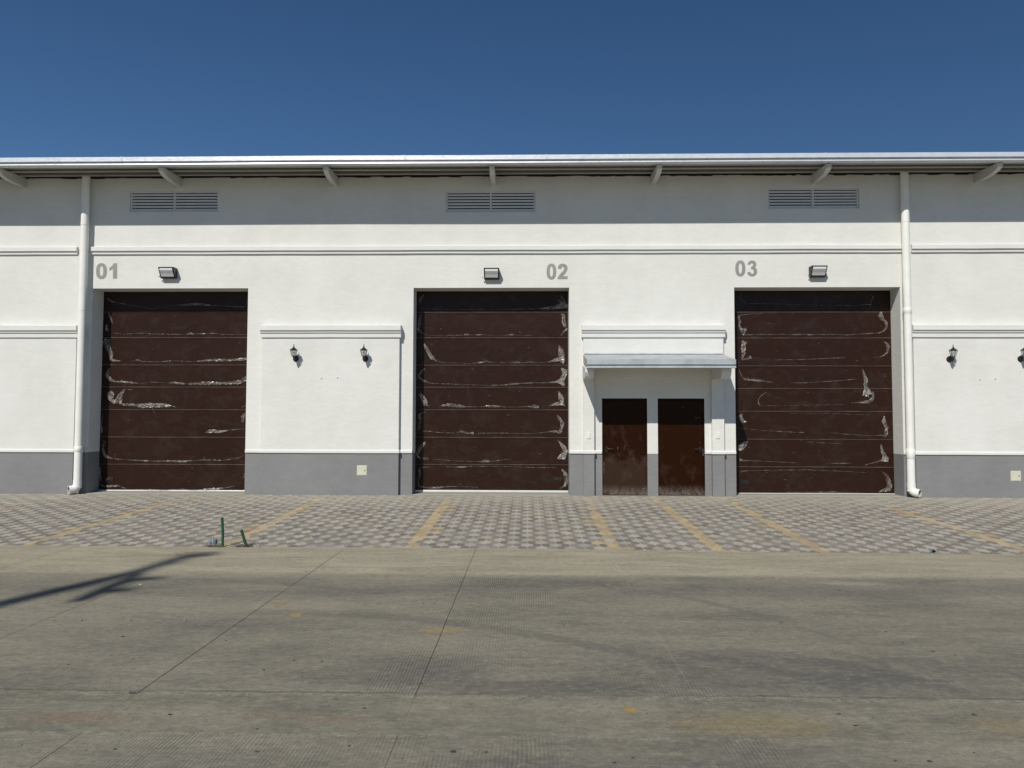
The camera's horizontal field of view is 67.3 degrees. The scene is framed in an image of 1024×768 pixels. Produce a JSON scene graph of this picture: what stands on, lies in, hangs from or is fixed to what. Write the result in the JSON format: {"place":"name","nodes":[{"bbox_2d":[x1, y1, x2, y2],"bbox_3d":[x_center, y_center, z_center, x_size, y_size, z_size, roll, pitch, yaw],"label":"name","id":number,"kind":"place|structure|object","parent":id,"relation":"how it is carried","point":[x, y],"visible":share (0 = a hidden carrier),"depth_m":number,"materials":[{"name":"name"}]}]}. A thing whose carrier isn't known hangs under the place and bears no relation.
{"place":"outdoors","nodes":[
{"label":"outdoors","id":0,"kind":"place"},
{"bbox_2d":[86,492,905,496],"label":"floor","id":1,"kind":"structure","parent":0,"point":[525,494],"depth_m":16.65,"materials":[{"name":"concrete"}]},
{"bbox_2d":[0,545,1023,767],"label":"road","id":2,"kind":"structure","parent":0,"point":[713,663],"depth_m":5.82,"materials":[{"name":"concrete"}]},
{"bbox_2d":[3,555,1011,762],"bbox_3d":[0.236,2.157,8.764,19.828,0.123,11.305,0,-3,1],"label":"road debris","id":3,"kind":"object","parent":2,"relation":"on","point":[452,751],"visible":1,"depth_m":5.06,"materials":[{"name":"grey stone"}]},
{"bbox_2d":[0,491,1023,554],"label":"pavement","id":4,"kind":"structure","parent":0,"point":[938,525],"depth_m":13.09,"materials":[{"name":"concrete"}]},
{"bbox_2d":[209,539,217,543],"bbox_3d":[-4.329,2.271,11.116,0.144,0.089,0.093,0,-3,1],"label":"plastic scrap","id":5,"kind":"object","parent":4,"relation":"on","point":[214,541],"visible":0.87,"depth_m":11.10,"materials":[{"name":"plastic"}]},
{"bbox_2d":[221,517,223,545],"bbox_3d":[-4.114,2.134,10.926,0.054,0.476,0.036,0,-3,1],"label":"stake","id":6,"kind":"object","parent":4,"relation":"on","point":[222,530],"visible":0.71,"depth_m":10.91,"materials":[{"name":"green paint"}]},
{"bbox_2d":[206,544,249,546],"bbox_3d":[-4.033,2.301,10.956,0.628,0.033,0.166,0,-3,-2],"label":"rubble","id":7,"kind":"object","parent":4,"relation":"on","point":[241,545],"visible":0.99,"depth_m":10.91,"materials":[{"name":"grey stone"}]},
{"bbox_2d":[205,542,264,546],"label":"weeds","id":8,"kind":"object","parent":4,"relation":"on","point":[239,544],"visible":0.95,"depth_m":10.94,"materials":[{"name":"green plant"}]},
{"bbox_2d":[240,529,247,545],"bbox_3d":[-3.803,2.225,10.936,0.146,0.310,0.042,0,-3,12],"label":"stake","id":9,"kind":"object","parent":4,"relation":"on","point":[243,537],"visible":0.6,"depth_m":10.93,"materials":[{"name":"green paint"}]},
{"bbox_2d":[0,152,1023,497],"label":"warehouse","id":10,"kind":"structure","parent":4,"relation":"on","point":[652,324],"depth_m":16.86,"materials":[{"name":"white paint"}]},
{"bbox_2d":[67,176,89,493],"bbox_3d":[-9.445,-1.118,16.826,0.186,6.990,0.300,-2,-3,39],"label":"downpipe","id":11,"kind":"object","parent":10,"relation":"attached to","point":[76,486],"visible":1,"depth_m":16.79,"materials":[{"name":"white plastic"}]},
{"bbox_2d":[158,267,176,278],"bbox_3d":[-7.584,-2.440,16.897,0.370,0.235,0.215,0,-3,1],"label":"floodlight","id":12,"kind":"object","parent":10,"relation":"attached to","point":[167,272],"visible":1,"depth_m":16.86,"materials":[{"name":"black metal"}]},
{"bbox_2d":[98,292,247,490],"bbox_3d":[-7.541,0.066,17.338,3.770,4.715,0.075,0,-3,1],"label":"roller door","id":13,"kind":"structure","parent":10,"relation":"in","point":[171,360],"depth_m":17.33,"materials":[{"name":"brown metal"}]},
{"bbox_2d":[290,345,298,361],"bbox_3d":[-4.712,-0.673,16.645,0.149,0.366,0.246,0,-3,1],"label":"wall lantern","id":14,"kind":"object","parent":10,"relation":"attached to","point":[295,358],"depth_m":16.63,"materials":[{"name":"black metal"}]},
{"bbox_2d":[357,465,366,474],"bbox_3d":[-3.242,1.866,16.606,0.216,0.216,0.018,0,-3,1],"label":"service hatch","id":15,"kind":"object","parent":10,"relation":"attached to","point":[361,469],"visible":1,"depth_m":16.60,"materials":[{"name":"beige metal"}]},
{"bbox_2d":[357,466,365,474],"bbox_3d":[-3.242,1.866,16.606,0.190,0.190,0.005,0,-3,1],"label":"hatch door","id":16,"kind":"structure","parent":15,"relation":"in","point":[360,469],"depth_m":16.60,"materials":[{"name":"beige metal"}]},
{"bbox_2d":[360,345,367,361],"bbox_3d":[-3.192,-0.672,16.611,0.149,0.366,0.246,0,-3,1],"label":"wall lantern","id":17,"kind":"object","parent":10,"relation":"attached to","point":[365,357],"depth_m":16.58,"materials":[{"name":"black metal"}]},
{"bbox_2d":[482,268,498,279],"bbox_3d":[-0.464,-2.397,16.739,0.370,0.235,0.215,0,-3,1],"label":"floodlight","id":18,"kind":"object","parent":10,"relation":"attached to","point":[491,273],"visible":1,"depth_m":16.69,"materials":[{"name":"black metal"}]},
{"bbox_2d":[415,291,567,492],"bbox_3d":[-0.450,0.066,17.183,3.705,4.701,0.075,0,-3,1],"label":"roller door","id":19,"kind":"structure","parent":10,"relation":"in","point":[495,362],"depth_m":17.18,"materials":[{"name":"brown metal"}]},
{"bbox_2d":[586,432,590,438],"bbox_3d":[1.645,1.107,16.534,0.090,0.130,0.020,0,-3,1],"label":"switch plate","id":20,"kind":"object","parent":10,"relation":"attached to","point":[588,435],"visible":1,"depth_m":16.53,"materials":[{"name":"white plastic"}]},
{"bbox_2d":[602,398,647,495],"bbox_3d":[2.435,1.360,16.685,0.974,2.093,0.240,0,-3,1],"label":"entrance door","id":21,"kind":"structure","parent":10,"relation":"in","point":[624,420],"depth_m":16.63,"materials":[{"name":"brown metal"}]},
{"bbox_2d":[658,398,704,495],"bbox_3d":[3.652,1.361,16.658,1.005,2.093,0.240,0,-3,1],"label":"entrance door","id":22,"kind":"structure","parent":10,"relation":"in","point":[681,430],"depth_m":16.61,"materials":[{"name":"brown metal"}]},
{"bbox_2d":[734,291,894,493],"bbox_3d":[6.613,0.085,17.027,3.865,4.726,0.075,0,-3,1],"label":"roller door","id":23,"kind":"structure","parent":10,"relation":"in","point":[814,403],"depth_m":17.02,"materials":[{"name":"brown metal"}]},
{"bbox_2d":[808,265,827,277],"bbox_3d":[6.581,-2.424,16.586,0.370,0.235,0.215,0,-3,1],"label":"floodlight","id":24,"kind":"object","parent":10,"relation":"attached to","point":[817,271],"visible":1,"depth_m":16.54,"materials":[{"name":"black metal"}]},
{"bbox_2d":[900,172,921,497],"bbox_3d":[8.489,-1.101,16.432,0.186,6.990,0.300,2,-3,-36],"label":"downpipe","id":25,"kind":"object","parent":10,"relation":"attached to","point":[912,490],"visible":1,"depth_m":16.39,"materials":[{"name":"white plastic"}]},
{"bbox_2d":[946,345,957,361],"bbox_3d":[9.350,-0.650,16.335,0.149,0.366,0.246,0,-3,1],"label":"wall lantern","id":26,"kind":"object","parent":10,"relation":"attached to","point":[949,359],"depth_m":16.31,"materials":[{"name":"black metal"}]},
{"bbox_2d":[1010,471,1020,480],"bbox_3d":[10.676,1.949,16.297,0.216,0.216,0.018,0,-3,1],"label":"service hatch","id":27,"kind":"object","parent":10,"relation":"attached to","point":[1015,475],"visible":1,"depth_m":16.30,"materials":[{"name":"beige metal"}]},
{"bbox_2d":[1011,471,1020,480],"bbox_3d":[10.676,1.949,16.297,0.190,0.190,0.005,0,-3,1],"label":"hatch door","id":28,"kind":"structure","parent":27,"relation":"in","point":[1015,475],"depth_m":16.29,"materials":[{"name":"beige metal"}]},
{"bbox_2d":[1017,348,1023,361],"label":"wall lantern","id":29,"kind":"object","parent":10,"relation":"attached to","point":[1020,358],"depth_m":16.39,"materials":[{"name":"black metal"}]},
{"bbox_2d":[0,0,1023,157],"label":"sky","id":30,"kind":"structure","parent":0,"point":[79,78],"materials":[{"name":"blue"}]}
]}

